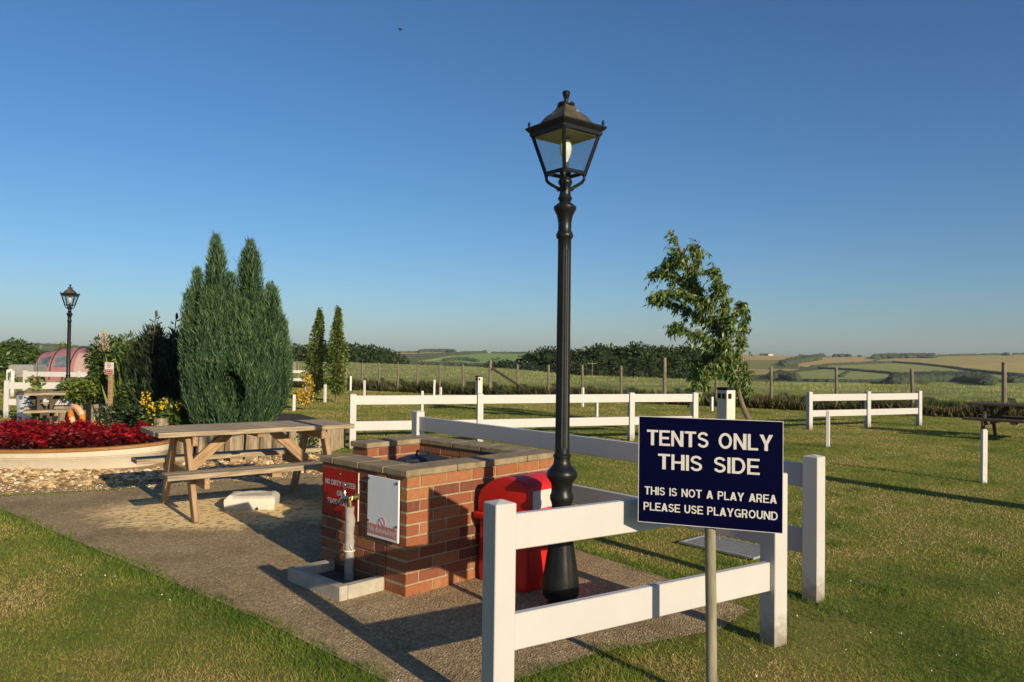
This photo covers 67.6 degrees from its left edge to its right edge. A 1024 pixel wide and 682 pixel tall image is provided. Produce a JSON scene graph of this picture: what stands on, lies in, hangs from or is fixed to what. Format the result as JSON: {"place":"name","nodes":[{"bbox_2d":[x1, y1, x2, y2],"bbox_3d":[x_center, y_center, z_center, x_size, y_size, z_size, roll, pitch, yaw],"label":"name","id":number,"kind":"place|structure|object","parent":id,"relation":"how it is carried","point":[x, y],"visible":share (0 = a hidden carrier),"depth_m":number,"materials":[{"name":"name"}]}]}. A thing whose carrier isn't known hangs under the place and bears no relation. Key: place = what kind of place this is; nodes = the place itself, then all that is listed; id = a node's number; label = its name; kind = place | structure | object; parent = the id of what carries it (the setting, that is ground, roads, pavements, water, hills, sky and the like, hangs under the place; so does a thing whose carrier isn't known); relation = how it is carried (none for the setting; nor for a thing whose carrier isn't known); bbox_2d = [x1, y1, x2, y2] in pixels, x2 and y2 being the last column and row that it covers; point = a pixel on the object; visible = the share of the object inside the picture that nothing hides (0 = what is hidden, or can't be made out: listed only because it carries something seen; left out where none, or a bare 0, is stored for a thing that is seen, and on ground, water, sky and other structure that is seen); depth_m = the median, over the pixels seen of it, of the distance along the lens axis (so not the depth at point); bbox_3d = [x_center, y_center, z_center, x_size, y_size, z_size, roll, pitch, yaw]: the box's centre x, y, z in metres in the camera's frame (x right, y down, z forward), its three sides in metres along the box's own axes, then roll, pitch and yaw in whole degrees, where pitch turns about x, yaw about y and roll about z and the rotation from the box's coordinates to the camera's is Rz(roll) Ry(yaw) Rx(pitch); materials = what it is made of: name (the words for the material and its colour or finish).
{"place":"outdoors","nodes":[
{"label":"outdoors","id":0,"kind":"place"},
{"bbox_2d":[0,454,322,494],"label":"gravel bed","id":1,"kind":"object","parent":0,"point":[174,483],"visible":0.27,"depth_m":8.74,"materials":[{"name":"gravel"}]},
{"bbox_2d":[0,437,169,469],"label":"boat planter","id":2,"kind":"object","parent":1,"relation":"on","point":[109,457],"visible":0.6,"depth_m":9.63,"materials":[{"name":"white wood"}]},
{"bbox_2d":[0,424,23,448],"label":"red flower plant","id":3,"kind":"object","parent":2,"relation":"on","point":[9,440],"visible":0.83,"depth_m":9.60,"materials":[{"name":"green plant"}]},
{"bbox_2d":[15,428,30,448],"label":"red flower plant","id":4,"kind":"object","parent":2,"relation":"on","point":[22,440],"visible":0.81,"depth_m":9.62,"materials":[{"name":"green plant"}]},
{"bbox_2d":[26,432,40,448],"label":"red flower plant","id":5,"kind":"object","parent":2,"relation":"on","point":[32,441],"visible":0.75,"depth_m":9.75,"materials":[{"name":"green plant"}]},
{"bbox_2d":[41,426,52,448],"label":"red flower plant","id":6,"kind":"object","parent":2,"relation":"on","point":[48,434],"visible":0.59,"depth_m":9.75,"materials":[{"name":"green plant"}]},
{"bbox_2d":[51,426,63,448],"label":"red flower plant","id":7,"kind":"object","parent":2,"relation":"on","point":[57,439],"visible":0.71,"depth_m":9.81,"materials":[{"name":"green plant"}]},
{"bbox_2d":[60,429,72,448],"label":"red flower plant","id":8,"kind":"object","parent":2,"relation":"on","point":[65,441],"visible":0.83,"depth_m":9.64,"materials":[{"name":"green plant"}]},
{"bbox_2d":[57,424,78,448],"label":"red flower plant","id":9,"kind":"object","parent":2,"relation":"on","point":[71,435],"visible":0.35,"depth_m":9.82,"materials":[{"name":"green plant"}]},
{"bbox_2d":[75,424,96,447],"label":"red flower plant","id":10,"kind":"object","parent":2,"relation":"on","point":[84,440],"visible":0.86,"depth_m":9.80,"materials":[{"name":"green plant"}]},
{"bbox_2d":[92,433,107,446],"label":"red flower plant","id":11,"kind":"object","parent":2,"relation":"on","point":[99,438],"visible":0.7,"depth_m":9.83,"materials":[{"name":"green plant"}]},
{"bbox_2d":[103,423,123,445],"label":"red flower plant","id":12,"kind":"object","parent":2,"relation":"on","point":[110,441],"visible":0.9,"depth_m":9.77,"materials":[{"name":"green plant"}]},
{"bbox_2d":[121,429,136,444],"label":"red flower plant","id":13,"kind":"object","parent":2,"relation":"on","point":[131,439],"visible":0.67,"depth_m":9.91,"materials":[{"name":"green plant"}]},
{"bbox_2d":[192,413,316,452],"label":"bed soil","id":14,"kind":"structure","parent":0,"point":[285,416],"depth_m":16.66,"materials":[{"name":"soil"}]},
{"bbox_2d":[53,375,99,405],"bbox_3d":[-9.831,1.198,17.385,1.442,0.884,1.101,1,-1,0],"label":"lime shrub","id":15,"kind":"object","parent":14,"relation":"on","point":[72,394],"visible":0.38,"depth_m":17.11,"materials":[{"name":"green plant"}]},
{"bbox_2d":[77,374,116,403],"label":"pale shrub","id":16,"kind":"object","parent":14,"relation":"on","point":[93,389],"visible":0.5,"depth_m":16.86,"materials":[{"name":"green plant"}]},
{"bbox_2d":[93,330,110,402],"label":"plume grass","id":17,"kind":"object","parent":14,"relation":"on","point":[102,336],"depth_m":16.78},
{"bbox_2d":[81,330,138,385],"bbox_3d":[-8.875,0.620,17.323,1.499,1.757,1.432,1,-1,0],"label":"tall shrub","id":18,"kind":"object","parent":14,"relation":"on","point":[96,356],"visible":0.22,"depth_m":16.95,"materials":[{"name":"green plant"}]},
{"bbox_2d":[103,338,135,386],"bbox_3d":[-7.999,0.704,16.607,1.451,1.582,1.399,1,-1,0],"label":"tall shrub","id":19,"kind":"object","parent":14,"relation":"on","point":[119,351],"visible":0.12,"depth_m":16.20,"materials":[{"name":"green plant"}]},
{"bbox_2d":[91,401,148,427],"bbox_3d":[-6.639,1.374,13.427,1.297,0.655,0.863,1,-1,0],"label":"ground shrub","id":20,"kind":"object","parent":14,"relation":"on","point":[123,415],"visible":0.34,"depth_m":13.19,"materials":[{"name":"green plant"}]},
{"bbox_2d":[126,310,167,408],"bbox_3d":[-6.674,0.562,14.187,0.800,2.292,0.914,0,-2,45],"label":"flower spike","id":21,"kind":"object","parent":14,"relation":"on","point":[152,346],"visible":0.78,"depth_m":14.19,"materials":[{"name":"green plant"}]},
{"bbox_2d":[122,315,181,412],"bbox_3d":[-6.210,0.638,14.218,2.360,2.352,1.360,1,-1,0],"label":"juniper tree","id":22,"kind":"object","parent":14,"relation":"on","point":[162,377],"visible":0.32,"depth_m":14.13,"materials":[{"name":"green plant"}]},
{"bbox_2d":[129,397,191,426],"bbox_3d":[-5.817,1.310,12.885,1.023,0.779,1.069,1,-1,0],"label":"bushy shrub","id":23,"kind":"object","parent":14,"relation":"on","point":[138,414],"visible":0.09,"depth_m":12.59,"materials":[{"name":"green plant"}]},
{"bbox_2d":[147,313,180,399],"bbox_3d":[-6.189,0.591,14.017,0.824,2.238,0.922,1,-1,0],"label":"flower spike","id":24,"kind":"object","parent":14,"relation":"on","point":[176,317],"visible":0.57,"depth_m":13.99,"materials":[{"name":"green plant"}]},
{"bbox_2d":[138,391,190,425],"bbox_3d":[-5.615,1.227,12.434,0.923,0.827,0.771,1,-1,0],"label":"yellow flower shrub","id":25,"kind":"object","parent":14,"relation":"on","point":[172,407],"visible":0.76,"depth_m":12.35,"materials":[{"name":"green plant"}]},
{"bbox_2d":[176,229,295,436],"bbox_3d":[-4.475,-0.031,12.457,1.849,3.661,1.568,1,-1,-28],"label":"cypress tree","id":26,"kind":"object","parent":14,"relation":"on","point":[235,363],"visible":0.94,"depth_m":12.18,"materials":[{"name":"green plant"}]},
{"bbox_2d":[0,477,749,681],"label":"path","id":27,"kind":"structure","parent":0,"point":[246,559],"depth_m":5.03,"materials":[{"name":"concrete"}]},
{"bbox_2d":[131,419,354,523],"bbox_3d":[-2.576,1.232,7.535,1.876,0.806,1.448,2,-1,-37],"label":"picnic table","id":28,"kind":"object","parent":27,"relation":"on","point":[297,457],"visible":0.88,"depth_m":7.32,"materials":[{"name":"brown wood"}]},
{"bbox_2d":[224,491,279,509],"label":"concrete block","id":29,"kind":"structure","parent":27,"relation":"on","point":[252,500],"depth_m":7.30,"materials":[{"name":"white concrete"}]},
{"bbox_2d":[288,559,383,600],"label":"gully kerb","id":30,"kind":"structure","parent":27,"relation":"on","point":[324,577],"depth_m":4.83,"materials":[{"name":"concrete"}]},
{"bbox_2d":[395,449,447,463],"bbox_3d":[-0.720,1.244,6.142,0.478,0.746,0.478,0,-2,44],"label":"waste bin","id":31,"kind":"object","parent":27,"relation":"on","point":[425,457],"visible":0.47,"depth_m":6.07,"materials":[{"name":"black plastic"}]},
{"bbox_2d":[320,435,554,596],"bbox_3d":[-0.727,1.216,5.799,1.608,0.786,1.483,0,-2,44],"label":"brick enclosure","id":32,"kind":"object","parent":27,"relation":"on","point":[437,546],"visible":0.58,"depth_m":5.04,"materials":[{"name":"brick"}]},
{"bbox_2d":[323,466,358,520],"bbox_3d":[-1.169,1.037,5.213,0.415,0.320,0.014,0,-2,44],"label":"red notice","id":33,"kind":"object","parent":32,"relation":"attached to","point":[335,479],"visible":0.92,"depth_m":5.23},
{"bbox_2d":[338,483,359,579],"bbox_3d":[-1.084,1.268,5.060,0.162,0.653,0.100,0,-2,44],"label":"standpipe","id":34,"kind":"object","parent":32,"relation":"attached to","point":[349,542],"visible":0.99,"depth_m":5.01,"materials":[{"name":"grey metal"}]},
{"bbox_2d":[367,475,399,543],"bbox_3d":[-0.822,1.065,4.868,0.322,0.390,0.017,0,-2,44],"label":"white notice","id":35,"kind":"object","parent":32,"relation":"attached to","point":[383,510],"visible":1,"depth_m":4.86,"materials":[{"name":"plastic"}]},
{"bbox_2d":[474,471,551,592],"bbox_3d":[0.061,1.244,5.101,0.485,0.724,0.430,0,-2,44],"label":"red bin","id":36,"kind":"object","parent":27,"relation":"on","point":[527,491],"visible":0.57,"depth_m":4.89,"materials":[{"name":"plastic"}]},
{"bbox_2d":[525,90,606,604],"bbox_3d":[0.313,0.033,4.655,0.356,3.134,0.356,2,-1,-38],"label":"street lamp","id":37,"kind":"object","parent":27,"relation":"on","point":[565,124],"visible":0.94,"depth_m":4.61,"materials":[{"name":"metal"}]},
{"bbox_2d":[0,378,1023,681],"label":"lawn","id":38,"kind":"structure","parent":0,"point":[800,648],"depth_m":4.96,"materials":[{"name":"plant"}]},
{"bbox_2d":[6,369,14,396],"bbox_3d":[-16.908,1.409,25.745,0.201,0.913,2.769,2,-1,-34],"label":"white fence","id":39,"kind":"object","parent":38,"relation":"on","point":[10,374],"visible":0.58,"depth_m":24.65,"materials":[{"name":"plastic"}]},
{"bbox_2d":[8,364,46,381],"bbox_3d":[-20.931,1.461,33.071,1.200,0.890,1.200,1,-1,-6],"label":"trailer","id":40,"kind":"object","parent":38,"relation":"on","point":[18,369],"visible":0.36,"depth_m":32.52,"materials":[{"name":"metal"}]},
{"bbox_2d":[20,361,46,421],"bbox_3d":[-9.235,1.095,14.855,0.392,1.412,0.414,0,-1,37],"label":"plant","id":41,"kind":"object","parent":38,"relation":"on","point":[36,385],"visible":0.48,"depth_m":14.85,"materials":[{"name":"green plant"}]},
{"bbox_2d":[23,391,65,423],"bbox_3d":[-8.818,1.334,14.423,0.664,0.740,1.348,1,-1,-32],"label":"picnic table","id":42,"kind":"object","parent":38,"relation":"on","point":[49,409],"visible":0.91,"depth_m":14.21,"materials":[{"name":"brown wood"}]},
{"bbox_2d":[3,380,92,417],"bbox_3d":[-9.585,1.342,17.461,3.535,0.893,0.117,1,-1,-14],"label":"white fence","id":43,"kind":"object","parent":38,"relation":"on","point":[7,400],"visible":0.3,"depth_m":17.07,"materials":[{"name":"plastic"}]},
{"bbox_2d":[22,370,86,390],"bbox_3d":[-14.770,1.454,26.122,3.633,0.893,0.120,1,-1,-5],"label":"white fence","id":44,"kind":"object","parent":38,"relation":"on","point":[26,374],"visible":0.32,"depth_m":26.03,"materials":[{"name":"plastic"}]},
{"bbox_2d":[33,347,91,380],"bbox_3d":[-21.742,1.176,39.985,4.906,1.744,3.182,1,-1,-5],"label":"tunnel tent","id":45,"kind":"object","parent":38,"relation":"on","point":[53,361],"visible":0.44,"depth_m":38.66,"materials":[{"name":"pink fabric"}]},
{"bbox_2d":[53,355,66,366],"bbox_3d":[-22.732,1.002,38.646,0.660,0.608,0.418,1,-1,-5],"label":"window","id":46,"kind":"structure","parent":45,"relation":"in","point":[60,361],"depth_m":38.59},
{"bbox_2d":[73,353,89,371],"bbox_3d":[-21.662,1.170,38.783,0.800,1.138,0.667,1,-1,-5],"label":"door panel","id":47,"kind":"structure","parent":45,"relation":"in","point":[78,366],"depth_m":38.62,"materials":[{"name":"fabric"}]},
{"bbox_2d":[60,284,79,405],"bbox_3d":[-10.833,0.181,18.697,0.356,3.134,0.356,1,-1,-13],"label":"street lamp","id":48,"kind":"object","parent":38,"relation":"on","point":[69,292],"visible":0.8,"depth_m":18.67,"materials":[{"name":"metal"}]},
{"bbox_2d":[67,404,85,422],"bbox_3d":[-8.760,1.506,15.390,0.485,0.486,0.116,0,11,28],"label":"lifebuoy","id":49,"kind":"object","parent":38,"relation":"on","point":[78,409],"visible":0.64,"depth_m":15.31,"materials":[{"name":"orange plastic"}]},
{"bbox_2d":[105,362,113,427],"bbox_3d":[-7.231,1.038,13.740,0.185,1.308,0.069,0,-1,14],"label":"bed sign","id":50,"kind":"object","parent":38,"relation":"on","point":[109,368],"visible":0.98,"depth_m":13.72,"materials":[{"name":"brown wood"}]},
{"bbox_2d":[101,355,131,426],"bbox_3d":[-7.516,0.974,14.943,0.924,1.477,0.924,0,-2,43],"label":"sword leaf plant","id":51,"kind":"object","parent":38,"relation":"on","point":[115,388],"visible":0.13,"depth_m":14.79,"materials":[{"name":"green plant"}]},
{"bbox_2d":[115,376,142,406],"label":"shrub","id":52,"kind":"object","parent":38,"relation":"on","point":[124,397],"visible":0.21,"depth_m":14.25,"materials":[{"name":"green plant"}]},
{"bbox_2d":[33,402,345,462],"bbox_3d":[-6.679,1.488,13.321,8.377,0.513,2.674,0,-1,32],"label":"log edging","id":53,"kind":"object","parent":38,"relation":"on","point":[336,437],"visible":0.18,"depth_m":11.09,"materials":[{"name":"wood"}]},
{"bbox_2d":[291,373,316,409],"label":"golden bush","id":54,"kind":"object","parent":38,"relation":"on","point":[299,394],"visible":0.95,"depth_m":20.55,"materials":[{"name":"yellow plant"}]},
{"bbox_2d":[301,307,328,399],"bbox_3d":[-6.413,0.456,24.985,0.915,3.156,0.898,1,-1,0],"label":"columnar tree","id":55,"kind":"object","parent":38,"relation":"on","point":[315,353],"visible":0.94,"depth_m":24.92,"materials":[{"name":"green plant"}]},
{"bbox_2d":[322,305,350,401],"bbox_3d":[-5.592,0.437,24.300,0.929,3.186,0.871,1,-1,0],"label":"columnar tree","id":56,"kind":"object","parent":38,"relation":"on","point":[336,386],"visible":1,"depth_m":24.22,"materials":[{"name":"green plant"}]},
{"bbox_2d":[475,376,482,394],"bbox_3d":[-1.193,1.654,27.563,0.214,0.798,0.214,2,-1,-35],"label":"hookup bollard","id":57,"kind":"object","parent":38,"relation":"on","point":[478,383],"visible":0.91,"depth_m":27.50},
{"bbox_2d":[349,392,697,448],"bbox_3d":[0.434,1.363,13.293,6.435,0.933,0.168,1,-1,-20],"label":"white fence","id":58,"kind":"object","parent":38,"relation":"on","point":[630,420],"visible":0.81,"depth_m":13.12,"materials":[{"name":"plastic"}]},
{"bbox_2d":[412,410,824,603],"bbox_3d":[0.438,1.208,6.512,0.100,0.963,4.596,2,-2,-40],"label":"white fence","id":59,"kind":"object","parent":38,"relation":"on","point":[807,539],"visible":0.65,"depth_m":5.41,"materials":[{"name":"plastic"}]},
{"bbox_2d":[481,472,787,681],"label":"white fence","id":60,"kind":"object","parent":38,"relation":"on","point":[508,630],"visible":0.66,"depth_m":3.36,"materials":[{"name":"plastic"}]},
{"bbox_2d":[289,376,1023,419],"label":"rough weeds","id":61,"kind":"object","parent":38,"relation":"on","point":[778,402],"visible":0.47,"depth_m":23.69,"materials":[{"name":"plant"}]},
{"bbox_2d":[297,358,1023,418],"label":"wire fence","id":62,"kind":"object","parent":38,"relation":"on","point":[1004,385],"visible":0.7,"depth_m":25.18,"materials":[{"name":"brown wood"}]},
{"bbox_2d":[643,229,757,419],"bbox_3d":[3.856,-0.138,15.500,2.506,4.240,1.602,1,-1,0],"label":"leaning tree","id":63,"kind":"object","parent":38,"relation":"on","point":[723,358],"visible":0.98,"depth_m":15.47,"materials":[{"name":"green plant"}]},
{"bbox_2d":[638,416,783,681],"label":"notice sign","id":64,"kind":"object","parent":38,"relation":"on","point":[709,475],"visible":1,"depth_m":3.31,"materials":[{"name":"metal"}]},
{"bbox_2d":[679,534,759,559],"bbox_3d":[1.720,1.627,6.068,0.400,0.018,0.670,2,-2,-42],"label":"drain cover","id":65,"kind":"object","parent":38,"relation":"on","point":[742,549],"visible":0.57,"depth_m":6.04,"materials":[{"name":"metal"}]},
{"bbox_2d":[717,387,735,418],"bbox_3d":[3.153,1.229,11.270,0.214,1.088,0.214,2,-1,-35],"label":"hookup bollard","id":66,"kind":"object","parent":38,"relation":"on","point":[725,402],"visible":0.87,"depth_m":11.21,"materials":[{"name":"plastic"}]},
{"bbox_2d":[826,411,829,446],"bbox_3d":[5.484,1.554,13.278,0.060,0.680,0.072,0,-1,30],"label":"marker peg","id":67,"kind":"object","parent":38,"relation":"on","point":[828,428],"visible":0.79,"depth_m":13.25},
{"bbox_2d":[806,390,921,429],"bbox_3d":[8.016,1.567,17.282,3.521,0.883,0.127,1,-1,-24],"label":"white fence","id":68,"kind":"object","parent":38,"relation":"on","point":[867,411],"visible":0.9,"depth_m":17.22,"materials":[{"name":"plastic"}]},
{"bbox_2d":[980,429,987,482],"bbox_3d":[5.901,1.462,9.567,0.060,0.720,0.073,1,-1,6],"label":"marker peg","id":69,"kind":"object","parent":38,"relation":"on","point":[983,453],"visible":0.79,"depth_m":9.54,"materials":[{"name":"wood"}]},
{"bbox_2d":[962,402,1023,438],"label":"picnic table","id":70,"kind":"object","parent":38,"relation":"on","point":[993,419],"visible":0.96,"depth_m":15.08,"materials":[{"name":"brown wood"}]},
{"bbox_2d":[0,0,1023,356],"label":"sky","id":71,"kind":"structure","parent":0,"point":[852,171],"materials":[{"name":"blue"}]},
{"bbox_2d":[25,345,1023,419],"bbox_3d":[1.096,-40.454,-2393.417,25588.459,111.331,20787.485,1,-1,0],"label":"ground","id":72,"kind":"structure","parent":0,"point":[759,364],"depth_m":1431.42,"materials":[{"name":"plant"}]},
{"bbox_2d":[0,352,28,372],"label":"young tree","id":73,"kind":"object","parent":72,"relation":"on","point":[5,362],"visible":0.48,"depth_m":45.39,"materials":[{"name":"green plant"}]},
{"bbox_2d":[0,337,43,369],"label":"young tree","id":74,"kind":"object","parent":72,"relation":"on","point":[30,354],"visible":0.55,"depth_m":46.35,"materials":[{"name":"green plant"}]},
{"bbox_2d":[294,345,330,360],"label":"woodland tree","id":75,"kind":"object","parent":72,"relation":"on","point":[304,353],"visible":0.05,"depth_m":249.81,"materials":[{"name":"green plant"}]},
{"bbox_2d":[325,342,363,362],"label":"woodland tree","id":76,"kind":"object","parent":72,"relation":"on","point":[352,349],"visible":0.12,"depth_m":249.25,"materials":[{"name":"green plant"}]},
{"bbox_2d":[344,344,396,363],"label":"woodland tree","id":77,"kind":"object","parent":72,"relation":"on","point":[375,356],"visible":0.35,"depth_m":247.57,"materials":[{"name":"green plant"}]},
{"bbox_2d":[417,349,455,352],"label":"ridge wood","id":78,"kind":"object","parent":72,"relation":"on","point":[434,350],"visible":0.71,"depth_m":2157.90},
{"bbox_2d":[397,351,483,356],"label":"hedgerow","id":79,"kind":"object","parent":72,"relation":"on","point":[454,353],"visible":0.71,"depth_m":1790.36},
{"bbox_2d":[406,361,487,366],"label":"hedgerow","id":80,"kind":"object","parent":72,"relation":"on","point":[445,363],"visible":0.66,"depth_m":1061.21,"materials":[{"name":"plant"}]},
{"bbox_2d":[442,357,479,361],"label":"tree clump","id":81,"kind":"object","parent":72,"relation":"on","point":[461,358],"visible":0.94,"depth_m":1377.17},
{"bbox_2d":[493,359,527,369],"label":"field bush","id":82,"kind":"object","parent":72,"relation":"on","point":[507,366],"visible":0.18,"depth_m":146.78,"materials":[{"name":"green plant"}]},
{"bbox_2d":[520,345,555,367],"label":"woodland tree","id":83,"kind":"object","parent":72,"relation":"on","point":[545,356],"visible":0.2,"depth_m":157.18,"materials":[{"name":"green plant"}]},
{"bbox_2d":[570,347,591,363],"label":"woodland tree","id":84,"kind":"object","parent":72,"relation":"on","point":[573,355],"visible":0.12,"depth_m":143.13,"materials":[{"name":"green plant"}]},
{"bbox_2d":[570,358,607,376],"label":"woodland tree","id":85,"kind":"object","parent":72,"relation":"on","point":[587,369],"visible":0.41,"depth_m":128.53,"materials":[{"name":"green plant"}]},
{"bbox_2d":[580,342,628,362],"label":"woodland tree","id":86,"kind":"object","parent":72,"relation":"on","point":[598,353],"visible":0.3,"depth_m":140.77,"materials":[{"name":"green plant"}]},
{"bbox_2d":[596,356,630,376],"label":"woodland tree","id":87,"kind":"object","parent":72,"relation":"on","point":[609,363],"visible":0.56,"depth_m":128.29,"materials":[{"name":"green plant"}]},
{"bbox_2d":[611,341,664,362],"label":"woodland tree","id":88,"kind":"object","parent":72,"relation":"on","point":[633,350],"visible":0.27,"depth_m":140.29,"materials":[{"name":"green plant"}]},
{"bbox_2d":[626,355,668,377],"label":"woodland tree","id":89,"kind":"object","parent":72,"relation":"on","point":[643,365],"visible":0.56,"depth_m":127.74,"materials":[{"name":"green plant"}]},
{"bbox_2d":[289,361,1023,408],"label":"barley crop","id":90,"kind":"object","parent":72,"relation":"on","point":[799,391],"visible":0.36,"depth_m":29.55,"materials":[{"name":"green plant"}]},
{"bbox_2d":[644,345,680,360],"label":"woodland tree","id":91,"kind":"object","parent":72,"relation":"on","point":[662,352],"visible":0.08,"depth_m":143.67,"materials":[{"name":"green plant"}]},
{"bbox_2d":[658,354,690,378],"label":"woodland tree","id":92,"kind":"object","parent":72,"relation":"on","point":[677,364],"visible":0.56,"depth_m":127.87,"materials":[{"name":"green plant"}]},
{"bbox_2d":[664,346,711,362],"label":"woodland tree","id":93,"kind":"object","parent":72,"relation":"on","point":[684,354],"visible":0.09,"depth_m":144.53,"materials":[{"name":"green plant"}]},
{"bbox_2d":[766,370,800,381],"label":"tree clump","id":94,"kind":"object","parent":72,"relation":"on","point":[786,375],"visible":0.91,"depth_m":622.25,"materials":[{"name":"plant"}]},
{"bbox_2d":[779,354,822,365],"bbox_3d":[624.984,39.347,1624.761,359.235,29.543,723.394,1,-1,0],"label":"hillside wood","id":95,"kind":"object","parent":72,"relation":"on","point":[790,361],"visible":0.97,"depth_m":1544.23,"materials":[{"name":"plant"}]},
{"bbox_2d":[773,366,901,373],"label":"hedgerow","id":96,"kind":"object","parent":72,"relation":"on","point":[833,368],"visible":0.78,"depth_m":1093.51,"materials":[{"name":"plant"}]},
{"bbox_2d":[800,378,882,382],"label":"hedgerow","id":97,"kind":"object","parent":72,"relation":"on","point":[844,380],"visible":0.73,"depth_m":563.85,"materials":[{"name":"plant"}]},
{"bbox_2d":[811,360,893,366],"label":"hedgerow","id":98,"kind":"object","parent":72,"relation":"on","point":[843,363],"visible":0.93,"depth_m":1454.74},
{"bbox_2d":[871,353,936,358],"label":"ridge wood","id":99,"kind":"object","parent":72,"relation":"on","point":[904,355],"visible":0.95,"depth_m":1951.05,"materials":[{"name":"plant"}]},
{"bbox_2d":[886,370,998,385],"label":"hillside wood","id":100,"kind":"object","parent":72,"relation":"on","point":[950,375],"visible":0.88,"depth_m":592.29,"materials":[{"name":"plant"}]},
{"bbox_2d":[893,361,1023,374],"bbox_3d":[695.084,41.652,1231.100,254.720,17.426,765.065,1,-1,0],"label":"hedgerow","id":101,"kind":"object","parent":72,"relation":"on","point":[976,370],"visible":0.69,"depth_m":1193.81,"materials":[{"name":"plant"}]},
{"bbox_2d":[1007,374,1023,382],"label":"tree clump","id":102,"kind":"object","parent":72,"relation":"on","point":[1011,377],"visible":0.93,"depth_m":616.58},
{"label":"yard","id":103,"kind":"structure","parent":0,"visible":0},
{"bbox_2d":[15,389,43,422],"bbox_3d":[-10.068,1.347,15.973,0.536,0.709,0.536,1,-1,0],"label":"dustbin","id":104,"kind":"object","parent":103,"relation":"on","point":[21,400],"visible":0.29,"depth_m":15.75,"materials":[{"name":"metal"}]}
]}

